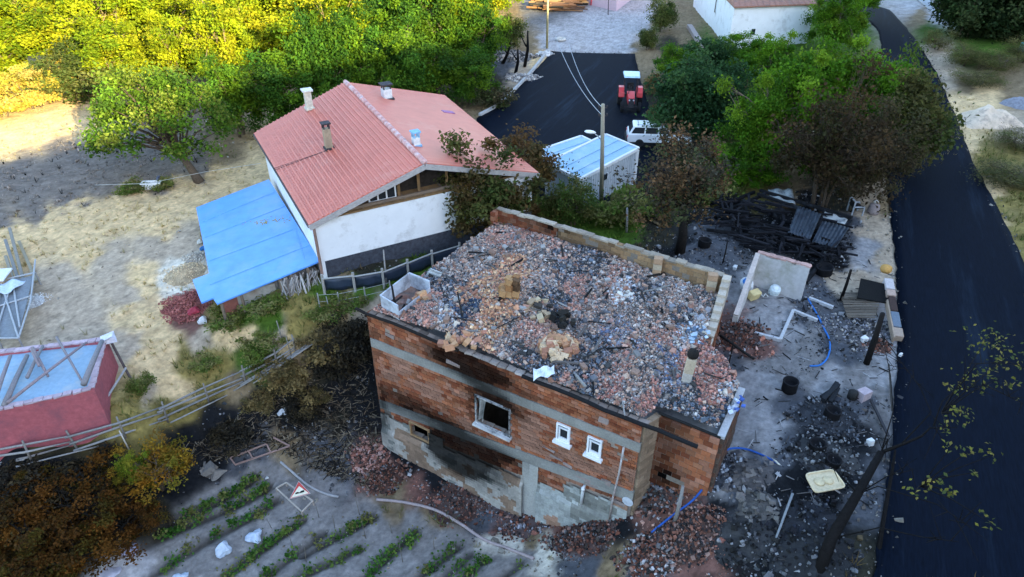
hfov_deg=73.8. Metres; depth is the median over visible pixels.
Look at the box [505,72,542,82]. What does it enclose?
stone bank
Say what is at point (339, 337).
burnt shrub
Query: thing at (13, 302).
metal frame
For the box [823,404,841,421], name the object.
burnt drum
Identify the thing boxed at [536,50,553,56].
white blocks
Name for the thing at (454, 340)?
brick heap
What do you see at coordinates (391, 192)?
gable window
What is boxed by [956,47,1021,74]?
verge shrub
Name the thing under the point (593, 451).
window
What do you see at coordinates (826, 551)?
bare tree
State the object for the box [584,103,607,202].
utility pole
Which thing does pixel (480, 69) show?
leafy tree
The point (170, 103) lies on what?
leaning tree
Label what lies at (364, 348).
burnt shrub
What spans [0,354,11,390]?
log
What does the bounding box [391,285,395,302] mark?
post
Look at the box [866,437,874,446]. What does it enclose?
white lump
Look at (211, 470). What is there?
boulders
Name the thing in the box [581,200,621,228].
green shrub
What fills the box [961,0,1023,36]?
dark tree
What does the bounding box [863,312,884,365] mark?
post
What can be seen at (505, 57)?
burnt stump
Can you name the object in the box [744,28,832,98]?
green tree
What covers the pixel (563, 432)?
window
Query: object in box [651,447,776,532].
hose
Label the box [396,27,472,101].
leafy tree
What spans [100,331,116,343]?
rag bundle
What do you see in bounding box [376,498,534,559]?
hose
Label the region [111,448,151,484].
yellow bush
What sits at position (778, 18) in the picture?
white house
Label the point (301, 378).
dry shrub
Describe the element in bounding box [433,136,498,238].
withered tree
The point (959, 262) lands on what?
road
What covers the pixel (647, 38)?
dry bush
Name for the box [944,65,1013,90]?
verge shrub
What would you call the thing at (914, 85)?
olive tree
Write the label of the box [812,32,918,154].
green tree
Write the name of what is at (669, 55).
green bush
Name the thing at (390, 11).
leafy tree
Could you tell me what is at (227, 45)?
leafy tree
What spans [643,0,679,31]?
dry bush
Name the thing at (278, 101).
leafy tree
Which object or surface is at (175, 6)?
leafy tree
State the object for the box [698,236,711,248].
burnt drum
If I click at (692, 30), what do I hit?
retaining kerb
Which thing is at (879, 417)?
plank
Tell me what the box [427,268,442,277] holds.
zinc sheet
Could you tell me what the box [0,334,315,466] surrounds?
rail fence
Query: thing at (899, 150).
scorched tree
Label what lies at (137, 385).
green shrub
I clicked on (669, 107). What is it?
dark bush
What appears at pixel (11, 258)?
leaning plank
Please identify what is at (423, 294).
brick heap
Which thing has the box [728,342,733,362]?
post
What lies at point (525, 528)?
brick pile
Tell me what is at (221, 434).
burnt shrub
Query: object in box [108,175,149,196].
green shrub
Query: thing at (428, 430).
cellar window
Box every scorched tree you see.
[751,46,913,217]
[831,93,952,202]
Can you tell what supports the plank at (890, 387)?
on the verge gravel
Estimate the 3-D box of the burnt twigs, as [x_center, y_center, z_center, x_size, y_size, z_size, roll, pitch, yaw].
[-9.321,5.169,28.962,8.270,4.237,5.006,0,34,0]
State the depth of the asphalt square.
54.83 m
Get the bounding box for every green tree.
[707,65,826,178]
[725,28,785,88]
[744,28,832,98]
[763,28,903,158]
[798,0,879,53]
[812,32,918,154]
[850,0,882,21]
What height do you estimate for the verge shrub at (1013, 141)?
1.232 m
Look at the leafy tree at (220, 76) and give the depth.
45.65 m
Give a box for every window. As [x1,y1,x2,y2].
[368,186,396,201]
[409,420,429,443]
[472,394,511,441]
[552,422,571,449]
[583,435,602,463]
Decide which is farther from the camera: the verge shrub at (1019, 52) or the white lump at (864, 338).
the verge shrub at (1019, 52)
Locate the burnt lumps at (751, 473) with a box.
[720,450,775,499]
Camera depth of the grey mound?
48.35 m
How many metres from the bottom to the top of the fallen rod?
0.265 m
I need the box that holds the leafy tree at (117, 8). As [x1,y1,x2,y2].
[43,0,152,68]
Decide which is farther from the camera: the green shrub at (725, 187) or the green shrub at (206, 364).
the green shrub at (725, 187)
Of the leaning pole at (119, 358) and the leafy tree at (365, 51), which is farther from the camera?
the leafy tree at (365, 51)
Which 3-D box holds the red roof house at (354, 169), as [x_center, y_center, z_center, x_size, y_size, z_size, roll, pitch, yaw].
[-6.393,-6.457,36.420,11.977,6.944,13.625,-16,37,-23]
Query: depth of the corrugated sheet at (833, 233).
32.29 m
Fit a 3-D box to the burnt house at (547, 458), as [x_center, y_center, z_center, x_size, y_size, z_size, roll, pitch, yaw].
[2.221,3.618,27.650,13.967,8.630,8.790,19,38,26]
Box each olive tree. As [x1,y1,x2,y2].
[853,62,983,171]
[858,35,939,101]
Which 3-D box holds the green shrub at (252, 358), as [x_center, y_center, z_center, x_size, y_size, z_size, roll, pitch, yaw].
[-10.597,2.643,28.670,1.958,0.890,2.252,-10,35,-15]
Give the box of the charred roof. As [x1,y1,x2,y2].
[700,189,857,282]
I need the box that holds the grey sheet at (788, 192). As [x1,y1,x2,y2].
[768,188,794,203]
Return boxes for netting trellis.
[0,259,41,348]
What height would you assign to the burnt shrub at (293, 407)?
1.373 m
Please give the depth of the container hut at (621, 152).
39.79 m
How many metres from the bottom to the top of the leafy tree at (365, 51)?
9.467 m
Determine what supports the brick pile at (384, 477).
on the ground at (98, 296)
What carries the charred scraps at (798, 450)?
on the ground at (98, 296)
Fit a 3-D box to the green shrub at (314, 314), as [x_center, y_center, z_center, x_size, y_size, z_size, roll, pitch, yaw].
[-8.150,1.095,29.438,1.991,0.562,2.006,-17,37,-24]
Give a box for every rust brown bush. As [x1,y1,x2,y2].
[0,461,70,568]
[0,506,146,576]
[0,527,33,576]
[24,440,132,560]
[86,493,170,561]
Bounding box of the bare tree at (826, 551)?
[806,317,1023,573]
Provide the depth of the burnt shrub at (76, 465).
24.99 m
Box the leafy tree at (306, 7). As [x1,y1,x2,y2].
[297,0,373,30]
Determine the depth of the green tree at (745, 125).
37.78 m
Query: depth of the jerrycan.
29.05 m
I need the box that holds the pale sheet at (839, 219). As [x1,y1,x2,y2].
[823,212,847,223]
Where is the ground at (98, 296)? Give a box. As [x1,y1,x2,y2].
[0,0,1023,576]
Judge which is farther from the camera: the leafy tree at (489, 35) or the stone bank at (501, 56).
the stone bank at (501, 56)
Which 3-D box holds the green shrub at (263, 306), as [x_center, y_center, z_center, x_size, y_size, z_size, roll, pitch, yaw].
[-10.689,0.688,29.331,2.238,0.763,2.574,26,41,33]
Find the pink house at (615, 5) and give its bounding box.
[588,0,629,10]
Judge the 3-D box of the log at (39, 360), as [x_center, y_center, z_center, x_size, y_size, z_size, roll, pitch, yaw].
[-17.901,2.765,25.893,0.120,0.134,2.319,-27,42,-35]
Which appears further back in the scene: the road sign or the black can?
the road sign
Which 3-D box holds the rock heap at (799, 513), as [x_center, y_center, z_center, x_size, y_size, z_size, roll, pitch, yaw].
[8.831,7.096,20.529,3.038,0.806,2.197,0,34,0]
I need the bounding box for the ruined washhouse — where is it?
[732,250,833,341]
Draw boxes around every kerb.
[479,48,551,115]
[687,24,703,49]
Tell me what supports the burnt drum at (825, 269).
on the ground at (98, 296)
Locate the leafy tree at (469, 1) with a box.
[450,0,489,49]
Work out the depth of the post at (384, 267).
30.14 m
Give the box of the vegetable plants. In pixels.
[152,467,528,576]
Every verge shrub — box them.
[921,27,962,49]
[939,39,1001,65]
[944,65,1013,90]
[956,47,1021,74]
[963,153,1023,188]
[986,122,1023,153]
[997,35,1023,62]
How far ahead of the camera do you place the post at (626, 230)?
34.81 m
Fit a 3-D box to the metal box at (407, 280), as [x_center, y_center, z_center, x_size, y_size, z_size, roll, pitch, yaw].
[-4.104,0.271,26.025,1.082,0.686,2.061,18,38,26]
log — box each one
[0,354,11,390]
[1,354,28,405]
[6,342,86,403]
[25,345,43,378]
[30,349,40,366]
[31,346,48,376]
[55,336,81,380]
[80,339,103,385]
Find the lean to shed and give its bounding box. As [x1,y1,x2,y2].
[193,179,317,321]
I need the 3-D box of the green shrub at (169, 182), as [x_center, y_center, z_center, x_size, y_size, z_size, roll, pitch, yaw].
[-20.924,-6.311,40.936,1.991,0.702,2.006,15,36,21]
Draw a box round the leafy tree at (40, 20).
[0,0,110,60]
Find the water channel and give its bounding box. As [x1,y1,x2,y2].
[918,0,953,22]
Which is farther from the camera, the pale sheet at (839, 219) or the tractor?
the tractor
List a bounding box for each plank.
[3,239,19,278]
[4,255,14,278]
[8,227,24,277]
[17,240,37,282]
[773,493,793,545]
[821,382,840,401]
[828,387,839,402]
[870,400,889,436]
[888,363,891,410]
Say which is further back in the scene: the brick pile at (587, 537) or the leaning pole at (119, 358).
the leaning pole at (119, 358)
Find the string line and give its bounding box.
[106,163,260,184]
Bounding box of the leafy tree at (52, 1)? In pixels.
[3,0,77,16]
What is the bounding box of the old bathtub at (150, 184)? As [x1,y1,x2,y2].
[140,176,161,189]
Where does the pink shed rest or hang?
on the ground at (98, 296)
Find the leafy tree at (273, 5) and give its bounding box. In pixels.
[254,0,322,26]
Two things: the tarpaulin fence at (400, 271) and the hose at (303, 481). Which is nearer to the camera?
the hose at (303, 481)
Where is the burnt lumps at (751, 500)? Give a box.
[736,487,781,524]
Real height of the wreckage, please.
0.518 m
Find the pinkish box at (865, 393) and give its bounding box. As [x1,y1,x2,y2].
[857,386,872,402]
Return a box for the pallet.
[840,292,878,317]
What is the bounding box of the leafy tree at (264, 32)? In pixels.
[249,0,321,71]
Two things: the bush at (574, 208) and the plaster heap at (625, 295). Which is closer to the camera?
the plaster heap at (625, 295)
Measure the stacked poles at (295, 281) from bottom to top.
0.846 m
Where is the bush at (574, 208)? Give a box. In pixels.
[542,170,607,226]
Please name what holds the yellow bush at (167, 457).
on the ground at (98, 296)
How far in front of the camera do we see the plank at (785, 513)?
20.56 m
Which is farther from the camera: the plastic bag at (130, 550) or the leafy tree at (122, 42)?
the leafy tree at (122, 42)
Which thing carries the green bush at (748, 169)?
on the ground at (98, 296)
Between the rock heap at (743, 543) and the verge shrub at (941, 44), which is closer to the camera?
the rock heap at (743, 543)
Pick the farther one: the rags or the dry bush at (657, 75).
the dry bush at (657, 75)
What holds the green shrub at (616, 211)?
on the ground at (98, 296)
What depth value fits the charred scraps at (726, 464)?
21.95 m
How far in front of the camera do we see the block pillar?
21.44 m
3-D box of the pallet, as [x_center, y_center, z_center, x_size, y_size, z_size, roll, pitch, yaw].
[14.780,0.694,28.573,1.671,0.302,1.756,6,34,10]
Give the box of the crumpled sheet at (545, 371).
[533,365,554,380]
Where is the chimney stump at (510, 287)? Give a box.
[498,274,520,300]
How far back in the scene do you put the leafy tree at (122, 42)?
52.05 m
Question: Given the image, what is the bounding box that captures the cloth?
[0,279,24,293]
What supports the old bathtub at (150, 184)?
on the ground at (98, 296)
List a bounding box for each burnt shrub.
[0,453,59,501]
[33,450,111,508]
[203,416,260,463]
[278,389,325,430]
[302,348,365,386]
[312,308,365,355]
[326,314,372,367]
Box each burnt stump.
[501,46,509,63]
[511,49,519,73]
[521,30,528,66]
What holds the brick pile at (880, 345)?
on the ground at (98, 296)
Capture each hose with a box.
[280,461,338,497]
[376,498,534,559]
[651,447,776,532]
[808,298,830,366]
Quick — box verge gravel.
[554,37,1021,573]
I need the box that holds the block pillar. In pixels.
[681,348,698,383]
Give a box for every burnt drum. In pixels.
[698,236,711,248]
[781,376,799,394]
[809,437,826,452]
[815,262,833,277]
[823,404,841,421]
[825,453,842,469]
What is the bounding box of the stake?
[119,430,129,449]
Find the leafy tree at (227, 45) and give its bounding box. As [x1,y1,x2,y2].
[178,0,272,85]
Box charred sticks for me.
[705,249,896,567]
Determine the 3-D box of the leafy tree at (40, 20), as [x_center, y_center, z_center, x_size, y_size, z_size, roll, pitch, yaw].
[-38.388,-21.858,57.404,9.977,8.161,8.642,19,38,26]
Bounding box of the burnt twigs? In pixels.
[179,354,386,490]
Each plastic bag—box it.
[122,543,136,556]
[172,572,188,576]
[215,541,231,557]
[245,528,261,543]
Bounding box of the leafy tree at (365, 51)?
[314,0,403,88]
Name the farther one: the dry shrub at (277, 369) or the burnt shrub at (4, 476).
the dry shrub at (277, 369)
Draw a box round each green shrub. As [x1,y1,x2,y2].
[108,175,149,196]
[119,368,158,396]
[148,174,176,191]
[184,350,226,374]
[198,303,249,334]
[232,291,296,321]
[235,337,277,369]
[248,330,289,354]
[300,305,345,324]
[315,289,376,315]
[532,191,562,219]
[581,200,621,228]
[591,182,653,227]
[611,183,677,220]
[689,176,744,207]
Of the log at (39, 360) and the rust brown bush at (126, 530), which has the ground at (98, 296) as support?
the rust brown bush at (126, 530)
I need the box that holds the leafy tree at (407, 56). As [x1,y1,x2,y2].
[360,10,452,91]
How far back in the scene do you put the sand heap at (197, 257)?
33.53 m
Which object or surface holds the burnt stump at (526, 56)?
on the ground at (98, 296)
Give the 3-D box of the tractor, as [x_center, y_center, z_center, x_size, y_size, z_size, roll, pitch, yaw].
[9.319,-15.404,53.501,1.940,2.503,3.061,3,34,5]
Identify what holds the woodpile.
on the ground at (98, 296)
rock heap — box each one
[706,509,785,575]
[753,525,870,576]
[760,489,853,548]
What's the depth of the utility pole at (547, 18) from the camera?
67.30 m
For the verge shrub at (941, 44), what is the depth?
58.64 m
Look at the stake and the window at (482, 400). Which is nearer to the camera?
the window at (482, 400)
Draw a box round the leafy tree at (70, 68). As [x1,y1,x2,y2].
[18,35,105,106]
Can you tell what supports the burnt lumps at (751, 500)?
on the ground at (98, 296)
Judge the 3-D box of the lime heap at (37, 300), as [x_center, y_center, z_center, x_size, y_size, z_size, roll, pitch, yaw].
[-22.445,0.583,31.755,1.889,0.348,1.403,0,34,0]
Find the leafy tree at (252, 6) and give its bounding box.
[193,0,271,51]
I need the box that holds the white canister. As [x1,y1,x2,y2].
[277,408,285,415]
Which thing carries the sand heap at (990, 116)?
on the ground at (98, 296)
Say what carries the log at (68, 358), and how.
on the pink shed
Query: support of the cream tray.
on the ground at (98, 296)
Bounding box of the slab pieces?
[392,231,713,403]
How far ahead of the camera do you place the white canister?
28.68 m
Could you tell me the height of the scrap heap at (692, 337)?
0.235 m
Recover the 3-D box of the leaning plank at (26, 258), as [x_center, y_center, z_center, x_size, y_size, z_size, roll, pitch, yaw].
[-24.452,-1.407,34.428,0.140,0.351,4.495,-24,40,-32]
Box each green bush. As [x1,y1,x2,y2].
[652,40,700,80]
[697,140,791,188]
[708,33,738,55]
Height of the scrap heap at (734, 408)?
0.207 m
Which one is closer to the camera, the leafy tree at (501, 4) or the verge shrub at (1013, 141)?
the verge shrub at (1013, 141)
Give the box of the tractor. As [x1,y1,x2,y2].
[617,71,642,112]
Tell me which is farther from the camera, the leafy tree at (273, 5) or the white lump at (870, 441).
the leafy tree at (273, 5)
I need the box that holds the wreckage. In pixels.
[812,313,892,351]
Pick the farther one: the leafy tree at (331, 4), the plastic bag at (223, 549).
the leafy tree at (331, 4)
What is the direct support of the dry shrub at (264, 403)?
on the ground at (98, 296)
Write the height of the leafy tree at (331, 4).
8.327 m
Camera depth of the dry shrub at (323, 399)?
28.73 m
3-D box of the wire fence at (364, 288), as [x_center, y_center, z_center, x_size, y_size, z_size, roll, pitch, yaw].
[-6.842,0.362,29.780,3.157,1.014,0.258,-9,34,-13]
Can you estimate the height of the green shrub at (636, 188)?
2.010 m
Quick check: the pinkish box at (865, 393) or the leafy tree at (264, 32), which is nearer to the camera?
the pinkish box at (865, 393)
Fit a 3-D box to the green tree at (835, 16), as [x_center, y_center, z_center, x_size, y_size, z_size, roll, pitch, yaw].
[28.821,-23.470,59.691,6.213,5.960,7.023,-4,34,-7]
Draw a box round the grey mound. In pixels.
[999,97,1023,109]
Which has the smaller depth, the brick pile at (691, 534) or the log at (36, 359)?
the brick pile at (691, 534)
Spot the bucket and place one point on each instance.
(774, 290)
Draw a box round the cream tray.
[806,469,844,492]
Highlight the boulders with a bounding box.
[199,460,226,480]
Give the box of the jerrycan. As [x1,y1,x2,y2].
[747,288,761,300]
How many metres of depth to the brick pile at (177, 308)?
30.79 m
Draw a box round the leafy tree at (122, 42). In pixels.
[66,7,155,94]
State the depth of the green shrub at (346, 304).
29.49 m
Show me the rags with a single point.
(111, 572)
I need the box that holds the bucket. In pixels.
[768,284,780,295]
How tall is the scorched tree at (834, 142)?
8.992 m
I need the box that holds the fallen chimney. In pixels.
[880,264,903,341]
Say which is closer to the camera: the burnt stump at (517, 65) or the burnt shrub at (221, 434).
the burnt shrub at (221, 434)
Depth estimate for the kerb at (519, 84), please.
59.37 m
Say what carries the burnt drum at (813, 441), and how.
on the ground at (98, 296)
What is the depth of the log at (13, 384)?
24.94 m
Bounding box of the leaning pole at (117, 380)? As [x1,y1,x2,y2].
[108,367,126,395]
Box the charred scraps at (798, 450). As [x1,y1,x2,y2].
[769,427,869,482]
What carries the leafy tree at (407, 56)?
on the ground at (98, 296)
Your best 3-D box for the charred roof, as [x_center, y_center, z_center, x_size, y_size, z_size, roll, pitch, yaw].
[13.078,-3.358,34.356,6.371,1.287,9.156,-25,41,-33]
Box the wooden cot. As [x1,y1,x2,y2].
[230,437,289,465]
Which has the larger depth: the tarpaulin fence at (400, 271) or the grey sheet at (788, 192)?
the grey sheet at (788, 192)
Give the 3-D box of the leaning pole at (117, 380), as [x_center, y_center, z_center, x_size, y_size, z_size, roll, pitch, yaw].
[-15.522,3.924,26.485,0.090,0.286,2.354,0,34,1]
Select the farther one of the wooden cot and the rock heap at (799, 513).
the wooden cot
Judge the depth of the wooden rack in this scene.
27.25 m
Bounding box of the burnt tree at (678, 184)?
[605,115,740,254]
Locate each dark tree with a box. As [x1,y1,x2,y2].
[923,0,1023,43]
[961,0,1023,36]
[975,0,1023,44]
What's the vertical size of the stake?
1.103 m
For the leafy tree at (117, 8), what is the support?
on the ground at (98, 296)
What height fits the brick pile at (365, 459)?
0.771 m
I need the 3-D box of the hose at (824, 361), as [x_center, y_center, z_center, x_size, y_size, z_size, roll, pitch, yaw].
[12.388,1.753,27.535,0.819,0.171,4.670,10,35,15]
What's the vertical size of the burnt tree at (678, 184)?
6.889 m
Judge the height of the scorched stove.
0.760 m
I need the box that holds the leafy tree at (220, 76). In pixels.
[194,47,267,139]
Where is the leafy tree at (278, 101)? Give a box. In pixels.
[225,46,316,124]
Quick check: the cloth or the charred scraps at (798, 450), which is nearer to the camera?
the charred scraps at (798, 450)
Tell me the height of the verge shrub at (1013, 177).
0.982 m
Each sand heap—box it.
[159,261,207,288]
[181,252,205,264]
[959,104,1023,128]
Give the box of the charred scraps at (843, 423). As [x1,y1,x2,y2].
[784,396,873,442]
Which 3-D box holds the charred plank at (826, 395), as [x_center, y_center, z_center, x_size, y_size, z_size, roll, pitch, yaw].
[11.439,3.705,24.482,1.147,0.147,0.140,-26,42,-34]
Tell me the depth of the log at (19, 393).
25.00 m
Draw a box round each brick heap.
[412,290,431,301]
[437,329,481,351]
[521,297,552,322]
[538,332,578,362]
[549,309,575,327]
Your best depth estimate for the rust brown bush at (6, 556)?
23.51 m
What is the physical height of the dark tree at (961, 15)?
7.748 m
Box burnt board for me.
[857,278,886,303]
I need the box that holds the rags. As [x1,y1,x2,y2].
[98,567,121,576]
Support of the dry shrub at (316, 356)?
on the ground at (98, 296)
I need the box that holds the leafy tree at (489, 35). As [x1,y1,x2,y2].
[446,0,515,67]
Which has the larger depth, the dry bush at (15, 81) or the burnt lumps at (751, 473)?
the dry bush at (15, 81)
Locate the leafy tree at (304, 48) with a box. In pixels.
[273,2,358,96]
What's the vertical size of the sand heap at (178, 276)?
0.692 m
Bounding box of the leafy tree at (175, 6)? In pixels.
[124,0,209,41]
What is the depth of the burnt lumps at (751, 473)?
21.71 m
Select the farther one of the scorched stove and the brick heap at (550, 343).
the scorched stove
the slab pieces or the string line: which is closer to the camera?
the slab pieces
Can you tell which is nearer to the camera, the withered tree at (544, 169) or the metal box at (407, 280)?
the metal box at (407, 280)
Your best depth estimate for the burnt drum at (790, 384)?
24.72 m
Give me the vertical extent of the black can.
0.360 m
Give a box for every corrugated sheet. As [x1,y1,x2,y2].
[788,206,820,238]
[812,221,848,247]
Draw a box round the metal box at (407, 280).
[380,272,430,319]
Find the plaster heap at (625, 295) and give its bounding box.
[614,290,638,302]
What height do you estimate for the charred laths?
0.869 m
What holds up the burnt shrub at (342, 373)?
on the ground at (98, 296)
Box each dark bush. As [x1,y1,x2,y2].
[634,43,740,143]
[666,32,746,82]
[674,55,762,139]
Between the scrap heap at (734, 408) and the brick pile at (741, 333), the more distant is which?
the brick pile at (741, 333)
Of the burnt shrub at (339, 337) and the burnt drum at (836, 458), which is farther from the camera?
the burnt shrub at (339, 337)
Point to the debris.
(720, 539)
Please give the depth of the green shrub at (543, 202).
36.55 m
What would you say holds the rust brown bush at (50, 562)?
on the ground at (98, 296)
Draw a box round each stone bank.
[494,49,540,62]
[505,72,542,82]
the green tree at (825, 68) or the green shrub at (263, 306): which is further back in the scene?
the green tree at (825, 68)
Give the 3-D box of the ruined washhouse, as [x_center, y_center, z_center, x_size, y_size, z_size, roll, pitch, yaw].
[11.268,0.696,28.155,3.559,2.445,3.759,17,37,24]
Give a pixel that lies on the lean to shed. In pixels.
(255, 242)
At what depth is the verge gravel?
30.02 m
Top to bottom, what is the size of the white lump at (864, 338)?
0.338 m
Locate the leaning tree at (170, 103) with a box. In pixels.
[68,59,244,183]
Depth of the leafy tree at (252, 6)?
58.77 m
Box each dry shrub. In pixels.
[237,384,276,416]
[246,352,299,386]
[263,363,312,399]
[290,324,341,367]
[292,384,336,417]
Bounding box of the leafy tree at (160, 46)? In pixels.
[133,4,210,89]
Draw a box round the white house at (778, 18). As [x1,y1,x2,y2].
[693,0,816,48]
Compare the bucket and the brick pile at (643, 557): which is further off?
the bucket
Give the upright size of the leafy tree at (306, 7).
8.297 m
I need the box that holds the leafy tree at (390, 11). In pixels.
[362,0,425,64]
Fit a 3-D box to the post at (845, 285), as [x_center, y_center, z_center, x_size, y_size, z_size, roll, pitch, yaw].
[13.759,-0.084,28.143,0.134,2.801,2.228,17,37,24]
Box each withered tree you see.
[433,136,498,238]
[437,128,550,240]
[494,116,579,218]
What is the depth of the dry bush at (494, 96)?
53.60 m
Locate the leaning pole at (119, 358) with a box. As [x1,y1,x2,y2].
[110,343,131,377]
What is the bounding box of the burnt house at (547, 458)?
[355,206,744,526]
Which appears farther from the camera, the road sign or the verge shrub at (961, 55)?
the verge shrub at (961, 55)
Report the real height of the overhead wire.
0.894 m
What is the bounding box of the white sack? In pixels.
[197,316,206,324]
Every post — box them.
[383,250,386,287]
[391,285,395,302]
[625,208,627,232]
[673,485,684,521]
[722,241,727,263]
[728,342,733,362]
[839,269,851,300]
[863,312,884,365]
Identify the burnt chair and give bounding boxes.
[846,197,865,215]
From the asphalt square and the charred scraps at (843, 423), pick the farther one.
the asphalt square
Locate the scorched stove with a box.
[867,200,879,215]
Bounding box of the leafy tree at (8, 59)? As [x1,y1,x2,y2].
[0,0,46,73]
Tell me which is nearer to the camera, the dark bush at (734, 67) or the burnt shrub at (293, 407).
the burnt shrub at (293, 407)
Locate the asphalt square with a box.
[477,51,673,204]
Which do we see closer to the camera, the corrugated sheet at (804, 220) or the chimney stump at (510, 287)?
the chimney stump at (510, 287)
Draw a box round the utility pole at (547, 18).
[546,0,548,47]
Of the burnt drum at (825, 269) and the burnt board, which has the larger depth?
the burnt drum at (825, 269)
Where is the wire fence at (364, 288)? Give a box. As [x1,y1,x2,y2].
[317,280,390,306]
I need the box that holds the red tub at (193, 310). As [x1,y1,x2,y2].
[187,306,200,315]
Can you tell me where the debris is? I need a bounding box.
[0,119,890,576]
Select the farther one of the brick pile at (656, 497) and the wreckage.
the wreckage
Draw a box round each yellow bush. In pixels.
[101,422,197,504]
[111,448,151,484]
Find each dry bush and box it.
[0,58,81,112]
[0,92,50,119]
[472,84,519,110]
[498,6,528,48]
[636,24,663,49]
[641,72,661,94]
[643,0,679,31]
[646,104,658,119]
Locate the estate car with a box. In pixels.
[625,119,693,146]
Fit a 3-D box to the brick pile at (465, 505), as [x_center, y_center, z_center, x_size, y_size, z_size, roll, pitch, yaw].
[-2.076,8.452,27.231,3.328,0.620,2.434,0,34,0]
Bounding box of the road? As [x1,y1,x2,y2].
[824,0,1023,576]
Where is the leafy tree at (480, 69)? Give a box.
[448,42,506,105]
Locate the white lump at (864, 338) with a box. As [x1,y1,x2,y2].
[860,335,868,342]
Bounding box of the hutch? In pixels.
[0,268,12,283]
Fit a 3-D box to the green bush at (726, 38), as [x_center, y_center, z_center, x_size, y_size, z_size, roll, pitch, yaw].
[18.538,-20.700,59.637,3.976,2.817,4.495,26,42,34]
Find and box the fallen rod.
[719,334,753,358]
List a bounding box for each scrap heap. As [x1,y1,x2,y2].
[676,321,709,343]
[721,389,745,414]
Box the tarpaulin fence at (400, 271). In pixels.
[320,242,460,293]
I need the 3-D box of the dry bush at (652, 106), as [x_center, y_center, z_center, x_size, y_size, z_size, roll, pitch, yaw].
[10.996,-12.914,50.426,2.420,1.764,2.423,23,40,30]
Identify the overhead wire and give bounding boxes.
[555,36,600,113]
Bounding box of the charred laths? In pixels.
[395,223,733,415]
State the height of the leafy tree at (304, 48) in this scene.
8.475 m
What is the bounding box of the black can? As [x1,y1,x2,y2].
[847,389,858,400]
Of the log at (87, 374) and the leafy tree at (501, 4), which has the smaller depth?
the log at (87, 374)
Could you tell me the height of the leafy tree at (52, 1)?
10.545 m
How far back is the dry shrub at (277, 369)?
28.40 m
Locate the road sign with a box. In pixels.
[290,481,310,498]
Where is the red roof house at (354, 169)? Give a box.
[253,80,539,277]
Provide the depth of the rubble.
24.80 m
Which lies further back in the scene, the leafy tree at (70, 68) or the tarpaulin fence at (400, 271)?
the leafy tree at (70, 68)
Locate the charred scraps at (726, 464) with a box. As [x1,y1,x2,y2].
[707,452,749,492]
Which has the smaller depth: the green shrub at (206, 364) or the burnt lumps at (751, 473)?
the burnt lumps at (751, 473)
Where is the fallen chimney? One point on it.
(894, 322)
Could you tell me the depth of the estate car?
46.05 m
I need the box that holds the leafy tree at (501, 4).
[481,0,511,28]
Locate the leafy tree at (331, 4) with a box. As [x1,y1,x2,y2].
[298,0,387,66]
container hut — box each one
[537,135,590,183]
[545,133,639,203]
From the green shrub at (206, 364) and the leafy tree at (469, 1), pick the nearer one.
the green shrub at (206, 364)
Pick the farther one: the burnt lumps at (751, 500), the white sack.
the white sack
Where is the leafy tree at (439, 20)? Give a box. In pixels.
[403,0,476,55]
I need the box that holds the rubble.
[372,222,739,427]
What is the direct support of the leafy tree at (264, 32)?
on the ground at (98, 296)
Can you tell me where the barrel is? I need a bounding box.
[740,277,752,289]
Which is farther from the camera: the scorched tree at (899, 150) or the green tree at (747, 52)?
the green tree at (747, 52)
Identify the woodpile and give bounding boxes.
[526,0,588,11]
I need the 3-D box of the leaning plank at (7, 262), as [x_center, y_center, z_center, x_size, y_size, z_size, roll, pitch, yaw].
[-24.023,-0.373,32.876,0.140,0.590,4.774,-23,40,-30]
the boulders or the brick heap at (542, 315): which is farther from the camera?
the boulders
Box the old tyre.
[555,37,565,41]
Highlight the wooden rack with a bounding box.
[275,482,314,515]
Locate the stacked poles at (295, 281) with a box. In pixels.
[280,269,320,298]
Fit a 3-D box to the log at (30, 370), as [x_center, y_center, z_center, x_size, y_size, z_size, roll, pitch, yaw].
[-18.037,2.747,25.830,0.140,0.153,1.916,-8,34,-12]
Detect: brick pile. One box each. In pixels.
[158,288,214,323]
[344,441,390,474]
[358,458,412,495]
[422,480,491,528]
[479,501,555,542]
[538,518,623,561]
[609,525,674,576]
[634,481,687,517]
[645,501,725,573]
[716,318,770,351]
[861,337,892,354]
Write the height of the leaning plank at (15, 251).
0.954 m
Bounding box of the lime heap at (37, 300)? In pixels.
[25,292,52,310]
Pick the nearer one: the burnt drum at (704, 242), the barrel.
the barrel
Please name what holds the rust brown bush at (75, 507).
on the ground at (98, 296)
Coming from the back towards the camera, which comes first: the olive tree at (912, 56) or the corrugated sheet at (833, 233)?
the olive tree at (912, 56)
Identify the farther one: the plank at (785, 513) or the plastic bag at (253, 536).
the plastic bag at (253, 536)
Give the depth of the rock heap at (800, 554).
19.72 m
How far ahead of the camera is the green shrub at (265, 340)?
28.64 m
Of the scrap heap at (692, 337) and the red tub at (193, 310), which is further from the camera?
the red tub at (193, 310)
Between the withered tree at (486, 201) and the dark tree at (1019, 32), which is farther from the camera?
the dark tree at (1019, 32)
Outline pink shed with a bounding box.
[0,337,118,460]

